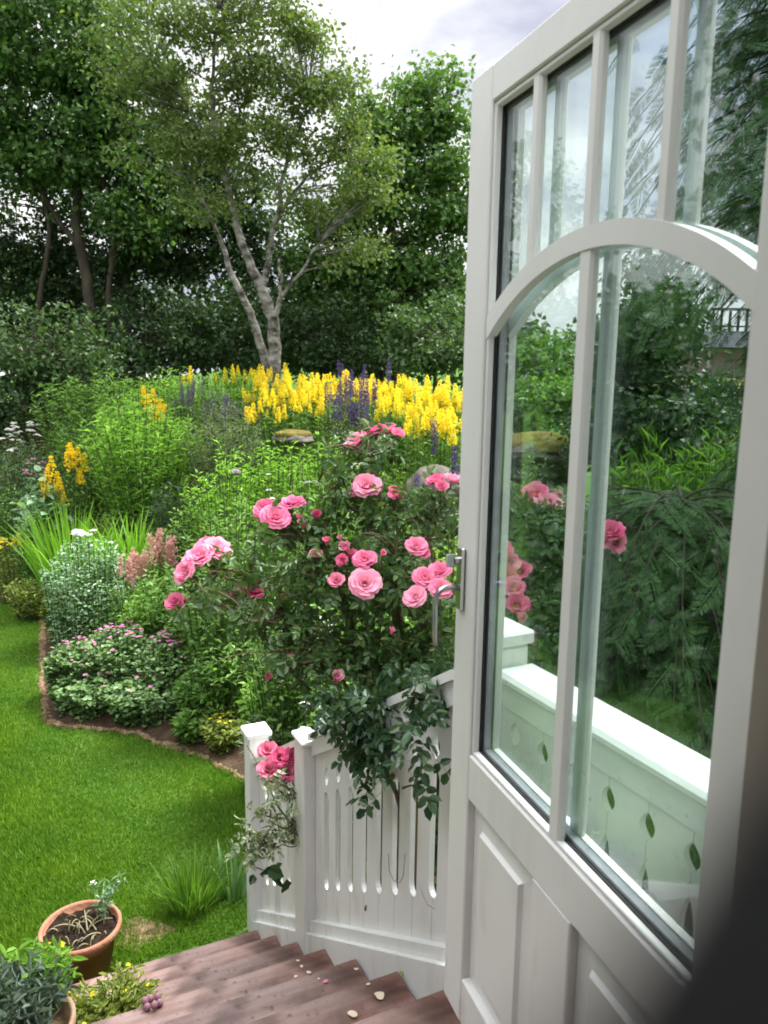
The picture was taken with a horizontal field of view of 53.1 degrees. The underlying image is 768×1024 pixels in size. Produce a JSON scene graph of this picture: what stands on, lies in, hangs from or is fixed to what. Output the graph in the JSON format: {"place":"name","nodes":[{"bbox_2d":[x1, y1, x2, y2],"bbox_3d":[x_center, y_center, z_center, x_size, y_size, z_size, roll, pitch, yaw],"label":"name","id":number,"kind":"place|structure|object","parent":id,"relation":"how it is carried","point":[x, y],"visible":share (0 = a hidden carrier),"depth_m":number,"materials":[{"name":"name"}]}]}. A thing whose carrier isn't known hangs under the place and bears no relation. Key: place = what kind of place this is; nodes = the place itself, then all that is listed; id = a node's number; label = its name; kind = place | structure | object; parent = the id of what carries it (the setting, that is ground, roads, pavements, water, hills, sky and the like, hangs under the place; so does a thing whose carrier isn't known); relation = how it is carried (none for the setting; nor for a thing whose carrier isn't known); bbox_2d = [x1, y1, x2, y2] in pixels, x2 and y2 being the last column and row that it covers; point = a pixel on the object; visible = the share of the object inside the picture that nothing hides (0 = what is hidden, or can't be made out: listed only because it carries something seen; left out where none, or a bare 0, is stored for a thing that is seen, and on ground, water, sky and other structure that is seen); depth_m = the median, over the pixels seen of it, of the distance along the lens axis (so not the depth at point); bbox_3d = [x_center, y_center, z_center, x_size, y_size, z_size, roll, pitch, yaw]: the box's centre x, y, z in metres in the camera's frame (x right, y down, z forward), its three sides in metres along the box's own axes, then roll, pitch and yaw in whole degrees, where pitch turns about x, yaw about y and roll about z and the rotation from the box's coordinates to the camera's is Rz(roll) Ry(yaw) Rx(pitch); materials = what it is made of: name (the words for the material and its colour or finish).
{"place":"outdoors","nodes":[
{"label":"outdoors","id":0,"kind":"place"},
{"bbox_2d":[0,595,436,883],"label":"bed edge soil","id":1,"kind":"structure","parent":0,"point":[46,713],"depth_m":6.61,"materials":[{"name":"soil"}]},
{"bbox_2d":[0,395,457,875],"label":"flower bed soil","id":2,"kind":"structure","parent":0,"point":[233,758],"depth_m":7.09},
{"bbox_2d":[0,479,29,585],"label":"leafy perennial","id":3,"kind":"object","parent":2,"relation":"on","point":[7,514],"visible":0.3,"depth_m":10.74,"materials":[{"name":"green plant"}]},
{"bbox_2d":[0,533,36,604],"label":"groundcover plant","id":4,"kind":"object","parent":2,"relation":"on","point":[15,573],"visible":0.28,"depth_m":10.12,"materials":[{"name":"green plant"}]},
{"bbox_2d":[2,578,45,621],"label":"groundcover plant","id":5,"kind":"object","parent":2,"relation":"on","point":[24,609],"visible":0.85,"depth_m":9.44,"materials":[{"name":"green plant"}]},
{"bbox_2d":[0,437,64,539],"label":"leafy perennial","id":6,"kind":"object","parent":2,"relation":"on","point":[20,473],"visible":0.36,"depth_m":11.59,"materials":[{"name":"green plant"}]},
{"bbox_2d":[10,513,61,607],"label":"leafy perennial","id":7,"kind":"object","parent":2,"relation":"on","point":[29,573],"visible":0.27,"depth_m":9.84,"materials":[{"name":"green plant"}]},
{"bbox_2d":[10,465,75,565],"bbox_3d":[-4.553,0.281,10.318,0.904,1.818,0.851,1,10,0],"label":"bluish broadleaf","id":8,"kind":"object","parent":2,"relation":"on","point":[40,502],"visible":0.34,"depth_m":10.14,"materials":[{"name":"green plant"}]},
{"bbox_2d":[0,496,135,605],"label":"crocosmia","id":9,"kind":"object","parent":2,"relation":"on","point":[42,550],"visible":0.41,"depth_m":9.44,"materials":[{"name":"green plant"}]},
{"bbox_2d":[0,291,139,434],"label":"broad shrub","id":10,"kind":"object","parent":2,"relation":"on","point":[29,359],"visible":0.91,"depth_m":12.91,"materials":[{"name":"green plant"}]},
{"bbox_2d":[41,636,104,702],"bbox_3d":[-2.865,1.476,7.209,0.622,0.582,0.638,1,10,0],"label":"cranesbill","id":11,"kind":"object","parent":2,"relation":"on","point":[59,662],"visible":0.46,"depth_m":7.02,"materials":[{"name":"green plant"}]},
{"bbox_2d":[29,371,119,475],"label":"leafy perennial","id":12,"kind":"object","parent":2,"relation":"on","point":[62,398],"visible":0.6,"depth_m":12.37,"materials":[{"name":"green plant"}]},
{"bbox_2d":[62,442,92,555],"bbox_3d":[-4.113,0.041,10.327,0.430,1.951,0.463,1,10,0],"label":"golden loosestrife","id":13,"kind":"object","parent":2,"relation":"on","point":[71,453],"visible":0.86,"depth_m":10.30,"materials":[{"name":"yellow plant"}]},
{"bbox_2d":[48,403,110,528],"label":"leafy perennial","id":14,"kind":"object","parent":2,"relation":"on","point":[62,441],"visible":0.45,"depth_m":11.51,"materials":[{"name":"green plant"}]},
{"bbox_2d":[39,529,138,646],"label":"shrub","id":15,"kind":"object","parent":2,"relation":"on","point":[88,594],"visible":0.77,"depth_m":8.41,"materials":[{"name":"green plant"}]},
{"bbox_2d":[49,667,132,722],"bbox_3d":[-2.618,1.617,6.975,0.765,0.411,0.776,1,10,0],"label":"cranesbill","id":16,"kind":"object","parent":2,"relation":"on","point":[79,699],"visible":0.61,"depth_m":6.75,"materials":[{"name":"green plant"}]},
{"bbox_2d":[0,347,194,412],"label":"dark hedge","id":17,"kind":"object","parent":2,"relation":"on","point":[116,376],"visible":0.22,"depth_m":13.76,"materials":[{"name":"green plant"}]},
{"bbox_2d":[67,367,145,436],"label":"leafy perennial","id":18,"kind":"object","parent":2,"relation":"on","point":[112,388],"visible":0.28,"depth_m":12.64,"materials":[{"name":"green plant"}]},
{"bbox_2d":[62,504,177,592],"bbox_3d":[-3.002,0.454,9.222,1.460,1.049,1.700,-2,10,-15],"label":"crocosmia","id":19,"kind":"object","parent":2,"relation":"on","point":[121,546],"visible":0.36,"depth_m":9.12,"materials":[{"name":"green plant"}]},
{"bbox_2d":[76,620,164,684],"bbox_3d":[-2.457,1.395,7.286,0.904,0.698,0.894,1,10,0],"label":"cranesbill","id":20,"kind":"object","parent":2,"relation":"on","point":[115,659],"visible":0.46,"depth_m":7.10,"materials":[{"name":"green plant"}]},
{"bbox_2d":[102,547,150,627],"bbox_3d":[-2.691,0.896,8.169,0.476,1.055,0.447,3,10,15],"label":"astilbe","id":21,"kind":"object","parent":2,"relation":"on","point":[134,571],"visible":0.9,"depth_m":8.09,"materials":[{"name":"pink plant"}]},
{"bbox_2d":[91,378,181,461],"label":"leafy perennial","id":22,"kind":"object","parent":2,"relation":"on","point":[135,396],"visible":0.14,"depth_m":11.82,"materials":[{"name":"green plant"}]},
{"bbox_2d":[73,389,203,538],"bbox_3d":[-3.293,-0.673,10.427,1.790,1.959,1.704,1,10,0],"label":"willowleaf mound","id":23,"kind":"object","parent":2,"relation":"on","point":[131,461],"visible":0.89,"depth_m":10.14,"materials":[{"name":"green plant"}]},
{"bbox_2d":[116,591,167,644],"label":"leafy perennial","id":24,"kind":"object","parent":2,"relation":"on","point":[140,618],"visible":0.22,"depth_m":7.58,"materials":[{"name":"green plant"}]},
{"bbox_2d":[102,669,186,728],"bbox_3d":[-2.072,1.638,6.833,0.747,0.435,0.775,1,10,0],"label":"cranesbill","id":25,"kind":"object","parent":2,"relation":"on","point":[143,702],"visible":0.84,"depth_m":6.62,"materials":[{"name":"green plant"}]},
{"bbox_2d":[125,561,192,638],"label":"leafy perennial","id":26,"kind":"object","parent":2,"relation":"on","point":[170,588],"visible":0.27,"depth_m":7.50,"materials":[{"name":"green plant"}]},
{"bbox_2d":[139,527,180,607],"bbox_3d":[-2.316,0.792,8.165,0.419,1.254,0.543,5,10,21],"label":"astilbe","id":27,"kind":"object","parent":2,"relation":"on","point":[170,556],"visible":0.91,"depth_m":8.09,"materials":[{"name":"pink plant"}]},
{"bbox_2d":[131,630,202,704],"bbox_3d":[-1.956,1.433,7.092,0.726,0.718,0.717,1,10,0],"label":"cranesbill","id":28,"kind":"object","parent":2,"relation":"on","point":[156,664],"visible":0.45,"depth_m":6.91,"materials":[{"name":"green plant"}]},
{"bbox_2d":[140,477,197,580],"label":"leafy perennial","id":29,"kind":"object","parent":2,"relation":"on","point":[157,515],"visible":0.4,"depth_m":9.09,"materials":[{"name":"green plant"}]},
{"bbox_2d":[141,366,210,438],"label":"leafy perennial","id":30,"kind":"object","parent":2,"relation":"on","point":[170,381],"visible":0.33,"depth_m":12.61,"materials":[{"name":"green plant"}]},
{"bbox_2d":[159,495,207,590],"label":"leafy perennial","id":31,"kind":"object","parent":2,"relation":"on","point":[183,541],"visible":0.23,"depth_m":8.36,"materials":[{"name":"green plant"}]},
{"bbox_2d":[169,707,209,744],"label":"leafy perennial","id":32,"kind":"object","parent":2,"relation":"on","point":[186,728],"visible":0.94,"depth_m":6.29,"materials":[{"name":"green plant"}]},
{"bbox_2d":[172,667,209,720],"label":"leafy perennial","id":33,"kind":"object","parent":2,"relation":"on","point":[188,693],"visible":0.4,"depth_m":6.49,"materials":[{"name":"green plant"}]},
{"bbox_2d":[165,376,216,472],"bbox_3d":[-2.908,-1.323,11.543,0.697,1.444,0.696,7,11,33],"label":"catmint","id":34,"kind":"object","parent":2,"relation":"on","point":[190,398],"visible":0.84,"depth_m":11.42,"materials":[{"name":"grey plant"}]},
{"bbox_2d":[172,560,255,710],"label":"leafy perennial","id":35,"kind":"object","parent":2,"relation":"on","point":[209,633],"visible":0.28,"depth_m":6.45,"materials":[{"name":"green plant"}]},
{"bbox_2d":[184,369,258,442],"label":"leafy perennial","id":36,"kind":"object","parent":2,"relation":"on","point":[220,392],"visible":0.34,"depth_m":12.12,"materials":[{"name":"green plant"}]},
{"bbox_2d":[179,401,264,516],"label":"leafy perennial","id":37,"kind":"object","parent":2,"relation":"on","point":[229,434],"visible":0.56,"depth_m":10.18,"materials":[{"name":"green plant"}]},
{"bbox_2d":[198,709,245,754],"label":"groundcover plant","id":38,"kind":"object","parent":2,"relation":"on","point":[219,735],"visible":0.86,"depth_m":6.16,"materials":[{"name":"green plant"}]},
{"bbox_2d":[178,436,274,575],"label":"goldenrod clump","id":39,"kind":"object","parent":2,"relation":"on","point":[225,490],"visible":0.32,"depth_m":8.26,"materials":[{"name":"green plant"}]},
{"bbox_2d":[191,629,262,730],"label":"leafy perennial","id":40,"kind":"object","parent":2,"relation":"on","point":[228,683],"visible":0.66,"depth_m":6.30,"materials":[{"name":"green plant"}]},
{"bbox_2d":[179,490,278,662],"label":"leafy perennial","id":41,"kind":"object","parent":2,"relation":"on","point":[238,535],"visible":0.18,"depth_m":7.31,"materials":[{"name":"green plant"}]},
{"bbox_2d":[0,393,460,825],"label":"ground cover","id":42,"kind":"object","parent":2,"relation":"on","point":[390,478],"visible":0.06,"depth_m":10.50,"materials":[{"name":"green plant"}]},
{"bbox_2d":[235,654,294,753],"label":"leafy perennial","id":43,"kind":"object","parent":2,"relation":"on","point":[253,707],"visible":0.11,"depth_m":5.45,"materials":[{"name":"green plant"}]},
{"bbox_2d":[244,390,287,490],"bbox_3d":[-1.675,-0.985,10.861,0.623,1.477,0.614,-8,13,-44],"label":"yellow loosestrife","id":44,"kind":"object","parent":2,"relation":"on","point":[278,417],"visible":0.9,"depth_m":10.79,"materials":[{"name":"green plant"}]},
{"bbox_2d":[235,423,316,597],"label":"goldenrod clump","id":45,"kind":"object","parent":2,"relation":"on","point":[280,478],"visible":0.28,"depth_m":8.52,"materials":[{"name":"green plant"}]},
{"bbox_2d":[256,370,301,470],"bbox_3d":[-1.541,-1.308,11.316,0.718,1.549,0.561,1,10,0],"label":"yellow loosestrife","id":46,"kind":"object","parent":2,"relation":"on","point":[280,398],"visible":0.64,"depth_m":11.16,"materials":[{"name":"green plant"}]},
{"bbox_2d":[245,594,333,745],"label":"leafy perennial","id":47,"kind":"object","parent":2,"relation":"on","point":[295,720],"visible":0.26,"depth_m":5.23,"materials":[{"name":"green plant"}]},
{"bbox_2d":[282,383,326,478],"bbox_3d":[-1.112,-1.037,10.779,0.656,1.560,0.661,1,10,0],"label":"yellow loosestrife","id":48,"kind":"object","parent":2,"relation":"on","point":[303,402],"visible":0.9,"depth_m":10.68,"materials":[{"name":"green plant"}]},
{"bbox_2d":[256,477,354,640],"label":"leafy perennial","id":49,"kind":"object","parent":2,"relation":"on","point":[315,496],"visible":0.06,"depth_m":7.07,"materials":[{"name":"green plant"}]},
{"bbox_2d":[284,430,357,593],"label":"goldenrod clump","id":50,"kind":"object","parent":2,"relation":"on","point":[310,471],"visible":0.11,"depth_m":8.18,"materials":[{"name":"green plant"}]},
{"bbox_2d":[373,389,412,488],"bbox_3d":[0.106,-0.961,10.506,0.743,1.416,0.452,-5,11,-32],"label":"yellow loosestrife","id":51,"kind":"object","parent":2,"relation":"on","point":[385,404],"visible":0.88,"depth_m":10.44,"materials":[{"name":"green plant"}]},
{"bbox_2d":[400,386,441,479],"bbox_3d":[0.522,-0.890,10.217,0.620,1.549,0.652,1,10,0],"label":"yellow loosestrife","id":52,"kind":"object","parent":2,"relation":"on","point":[411,410],"visible":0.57,"depth_m":10.10,"materials":[{"name":"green plant"}]},
{"bbox_2d":[401,406,447,479],"bbox_3d":[0.527,-0.628,9.824,0.666,1.430,0.676,1,10,0],"label":"yellow loosestrife","id":53,"kind":"object","parent":2,"relation":"on","point":[407,429],"visible":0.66,"depth_m":9.82,"materials":[{"name":"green plant"}]},
{"bbox_2d":[403,464,459,538],"bbox_3d":[0.550,-0.111,7.674,0.722,0.740,0.818,1,10,0],"label":"grey boulder","id":54,"kind":"object","parent":2,"relation":"on","point":[411,482],"visible":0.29,"depth_m":7.42,"materials":[{"name":"stone"}]},
{"bbox_2d":[420,400,460,469],"bbox_3d":[0.740,-0.677,9.842,0.552,1.513,0.569,10,13,43],"label":"yellow loosestrife","id":55,"kind":"object","parent":2,"relation":"on","point":[442,433],"visible":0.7,"depth_m":9.67,"materials":[{"name":"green plant"}]},
{"bbox_2d":[428,407,461,473],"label":"yellow loosestrife","id":56,"kind":"object","parent":2,"relation":"on","point":[451,436],"visible":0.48,"depth_m":9.46,"materials":[{"name":"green plant"}]},
{"bbox_2d":[0,366,736,980],"bbox_3d":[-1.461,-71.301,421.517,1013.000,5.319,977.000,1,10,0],"label":"ground","id":57,"kind":"structure","parent":0,"point":[146,822],"depth_m":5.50,"materials":[{"name":"plant"}]},
{"bbox_2d":[0,336,52,464],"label":"dark shrub","id":58,"kind":"object","parent":57,"relation":"on","point":[7,413],"visible":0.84,"depth_m":12.71,"materials":[{"name":"green plant"}]},
{"bbox_2d":[37,871,127,984],"bbox_3d":[-1.521,2.107,3.881,0.417,0.442,0.397,1,10,0],"label":"terracotta pot","id":59,"kind":"object","parent":57,"relation":"on","point":[89,930],"visible":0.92,"depth_m":3.88,"materials":[{"name":"ceramic"}]},
{"bbox_2d":[0,130,166,401],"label":"leaning dark tree","id":60,"kind":"object","parent":57,"relation":"on","point":[24,257],"visible":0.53,"depth_m":16.01,"materials":[{"name":"green plant"}]},
{"bbox_2d":[0,0,210,406],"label":"dark maple tree","id":61,"kind":"object","parent":57,"relation":"on","point":[73,167],"visible":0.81,"depth_m":14.15,"materials":[{"name":"green plant"}]},
{"bbox_2d":[56,283,223,382],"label":"shadowy bush","id":62,"kind":"object","parent":57,"relation":"on","point":[140,349],"visible":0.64,"depth_m":14.41,"materials":[{"name":"green plant"}]},
{"bbox_2d":[47,271,290,392],"bbox_3d":[-5.300,-4.346,18.522,6.228,3.456,3.128,1,10,0],"label":"shaded hedge","id":63,"kind":"object","parent":57,"relation":"on","point":[173,292],"visible":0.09,"depth_m":18.10,"materials":[{"name":"green plant"}]},
{"bbox_2d":[138,840,240,920],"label":"ornamental grass","id":64,"kind":"object","parent":57,"relation":"on","point":[181,896],"depth_m":4.34,"materials":[{"name":"plant"}]},
{"bbox_2d":[62,54,325,376],"bbox_3d":[-3.704,-5.512,15.906,5.741,6.924,3.423,1,10,0],"label":"slim dark tree","id":65,"kind":"object","parent":57,"relation":"on","point":[184,266],"visible":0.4,"depth_m":15.49,"materials":[{"name":"green plant"}]},
{"bbox_2d":[209,839,246,905],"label":"iris leaves","id":66,"kind":"object","parent":57,"relation":"on","point":[238,884],"visible":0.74,"depth_m":4.46,"materials":[{"name":"green plant"}]},
{"bbox_2d":[163,275,309,397],"bbox_3d":[-2.810,-3.130,14.880,2.741,2.729,2.630,1,10,0],"label":"shadowy bush","id":67,"kind":"object","parent":57,"relation":"on","point":[246,361],"visible":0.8,"depth_m":14.41,"materials":[{"name":"green plant"}]},
{"bbox_2d":[59,0,414,429],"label":"pale stemmed tree","id":68,"kind":"object","parent":57,"relation":"on","point":[222,149],"visible":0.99,"depth_m":11.97,"materials":[{"name":"green plant"}]},
{"bbox_2d":[224,740,299,892],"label":"rose shoot","id":69,"kind":"object","parent":57,"relation":"on","point":[278,763],"visible":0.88,"depth_m":3.28,"materials":[{"name":"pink plant"}]},
{"bbox_2d":[69,920,460,1023],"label":"wooden stairs","id":70,"kind":"structure","parent":57,"relation":"on","point":[247,978],"depth_m":2.65,"materials":[{"name":"brown wood"}]},
{"bbox_2d":[0,935,87,1023],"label":"clay planter","id":71,"kind":"object","parent":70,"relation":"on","point":[35,988],"visible":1,"depth_m":2.54,"materials":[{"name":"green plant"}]},
{"bbox_2d":[67,960,163,1023],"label":"trailing plant","id":72,"kind":"object","parent":70,"relation":"on","point":[121,999],"visible":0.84,"depth_m":2.86,"materials":[{"name":"green plant"}]},
{"bbox_2d":[240,669,453,961],"bbox_3d":[-0.251,1.412,3.157,0.135,2.356,2.065,-4,11,-25],"label":"stair fence","id":73,"kind":"object","parent":70,"relation":"attached to","point":[323,895],"visible":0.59,"depth_m":2.83,"materials":[{"name":"paint"}]},
{"bbox_2d":[164,414,459,910],"bbox_3d":[-0.105,1.083,2.836,1.426,2.853,0.869,10,13,43],"label":"rose bush","id":74,"kind":"object","parent":57,"relation":"on","point":[385,573],"visible":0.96,"depth_m":2.66,"materials":[{"name":"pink plant"}]},
{"bbox_2d":[254,289,389,386],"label":"shadowy bush","id":75,"kind":"object","parent":57,"relation":"on","point":[314,354],"visible":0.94,"depth_m":14.61,"materials":[{"name":"green plant"}]},
{"bbox_2d":[207,260,445,382],"bbox_3d":[-1.522,-4.449,18.641,6.088,3.736,2.955,1,10,0],"label":"shaded hedge","id":76,"kind":"object","parent":57,"relation":"on","point":[249,290],"visible":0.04,"depth_m":17.91,"materials":[{"name":"green plant"}]},
{"bbox_2d":[264,44,475,400],"bbox_3d":[0.083,-5.396,15.366,4.962,7.036,2.576,1,10,0],"label":"sycamore tree","id":77,"kind":"object","parent":57,"relation":"on","point":[434,128],"visible":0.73,"depth_m":14.86,"materials":[{"name":"green plant"}]},
{"bbox_2d":[326,285,423,386],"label":"shadowy bush","id":78,"kind":"object","parent":57,"relation":"on","point":[381,373],"visible":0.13,"depth_m":15.76,"materials":[{"name":"green plant"}]},
{"bbox_2d":[371,289,465,393],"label":"leafy shrub","id":79,"kind":"object","parent":57,"relation":"on","point":[433,351],"visible":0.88,"depth_m":13.04,"materials":[{"name":"green plant"}]},
{"bbox_2d":[320,264,550,392],"bbox_3d":[1.118,-4.329,18.573,5.700,3.600,3.412,1,10,0],"label":"shaded hedge","id":80,"kind":"object","parent":57,"relation":"on","point":[527,324],"visible":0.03,"depth_m":18.25,"materials":[{"name":"green plant"}]},
{"bbox_2d":[510,431,569,488],"bbox_3d":[1.607,-0.527,8.008,0.986,0.617,0.885,8,12,35],"label":"mossy boulder","id":81,"kind":"object","parent":57,"relation":"on","point":[556,467],"visible":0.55,"depth_m":7.66,"materials":[{"name":"stone"}]},
{"bbox_2d":[512,368,573,436],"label":"sunlit hedge","id":82,"kind":"object","parent":57,"relation":"on","point":[532,409],"visible":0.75,"depth_m":10.15,"materials":[{"name":"green plant"}]},
{"bbox_2d":[514,323,591,406],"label":"sunlit hedge","id":83,"kind":"object","parent":57,"relation":"on","point":[538,354],"visible":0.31,"depth_m":12.37,"materials":[{"name":"green plant"}]},
{"bbox_2d":[505,481,628,667],"bbox_3d":[0.514,1.194,2.981,0.538,2.604,0.473,-5,11,-32],"label":"rose bush","id":84,"kind":"object","parent":57,"relation":"on","point":[534,538],"visible":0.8,"depth_m":2.78,"materials":[{"name":"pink plant"}]},
{"bbox_2d":[434,485,734,893],"bbox_3d":[1.295,1.332,3.547,2.177,2.908,2.246,-4,11,-25],"label":"cypress","id":85,"kind":"object","parent":57,"relation":"on","point":[658,591],"visible":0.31,"depth_m":3.11,"materials":[{"name":"green plant"}]},
{"bbox_2d":[499,617,709,907],"bbox_3d":[0.511,1.541,1.619,0.140,2.374,1.235,-4,11,-26],"label":"landing railing","id":86,"kind":"object","parent":57,"relation":"on","point":[640,769],"visible":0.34,"depth_m":1.52,"materials":[{"name":"paint"}]},
{"bbox_2d":[580,438,655,698],"bbox_3d":[1.829,0.630,6.073,0.841,2.464,0.878,1,10,0],"label":"grassy tuft","id":87,"kind":"object","parent":57,"relation":"on","point":[622,476],"visible":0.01,"depth_m":5.87,"materials":[{"name":"plant"}]},
{"bbox_2d":[585,418,675,518],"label":"grassy tuft","id":88,"kind":"object","parent":57,"relation":"on","point":[642,434],"visible":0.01,"depth_m":6.55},
{"bbox_2d":[549,362,742,477],"bbox_3d":[2.394,0.086,7.143,1.746,2.904,1.537,1,10,0],"label":"dark garden tree","id":89,"kind":"object","parent":57,"relation":"on","point":[688,417],"visible":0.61,"depth_m":6.70,"materials":[{"name":"green plant"}]},
{"bbox_2d":[585,426,706,701],"bbox_3d":[1.984,0.655,5.798,0.875,2.612,0.933,-5,11,-30],"label":"grassy tuft","id":90,"kind":"object","parent":57,"relation":"on","point":[647,472],"visible":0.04,"depth_m":5.59,"materials":[{"name":"plant"}]},
{"bbox_2d":[563,247,734,412],"bbox_3d":[2.421,-0.618,7.495,1.434,3.941,1.553,1,10,0],"label":"dark garden tree","id":91,"kind":"object","parent":57,"relation":"on","point":[627,357],"visible":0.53,"depth_m":7.04,"materials":[{"name":"green plant"}]},
{"bbox_2d":[531,0,767,862],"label":"cypress tree","id":92,"kind":"object","parent":57,"relation":"on","point":[743,133],"visible":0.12,"depth_m":3.49,"materials":[{"name":"green plant"}]},
{"bbox_2d":[653,426,730,510],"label":"grassy tuft","id":93,"kind":"object","parent":57,"relation":"on","point":[692,482],"visible":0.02,"depth_m":5.87,"materials":[{"name":"plant"}]},
{"bbox_2d":[677,422,739,573],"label":"grassy tuft","id":94,"kind":"object","parent":57,"relation":"on","point":[725,457],"visible":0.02,"depth_m":5.60,"materials":[{"name":"plant"}]},
{"bbox_2d":[688,367,745,454],"bbox_3d":[3.753,-0.327,9.076,1.220,2.732,1.204,1,10,0],"label":"dark garden tree","id":95,"kind":"object","parent":57,"relation":"on","point":[722,390],"visible":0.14,"depth_m":8.68,"materials":[{"name":"green plant"}]},
{"bbox_2d":[741,533,767,802],"bbox_3d":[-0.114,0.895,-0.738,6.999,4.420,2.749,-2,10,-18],"label":"door frame","id":96,"kind":"structure","parent":57,"relation":"on","point":[756,764],"depth_m":0.76,"materials":[{"name":"white wood"}]},
{"bbox_2d":[432,0,767,1023],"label":"glazed door","id":97,"kind":"structure","parent":96,"relation":"attached to","point":[552,912],"depth_m":1.31,"materials":[{"name":"paint"}]},
{"bbox_2d":[575,772,767,1023],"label":"coat stand","id":98,"kind":"object","parent":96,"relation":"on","point":[697,953],"visible":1,"depth_m":0.01,"materials":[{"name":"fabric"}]},
{"bbox_2d":[0,0,767,377],"label":"sky","id":99,"kind":"structure","parent":0,"point":[487,29],"materials":[{"name":"white"}]},
{"bbox_2d":[529,364,744,442],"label":"field","id":100,"kind":"structure","parent":0,"point":[681,386],"depth_m":37.83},
{"bbox_2d":[660,308,751,376],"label":"distant house","id":101,"kind":"structure","parent":100,"relation":"on","point":[722,356],"depth_m":41.55,"materials":[{"name":"stone"}]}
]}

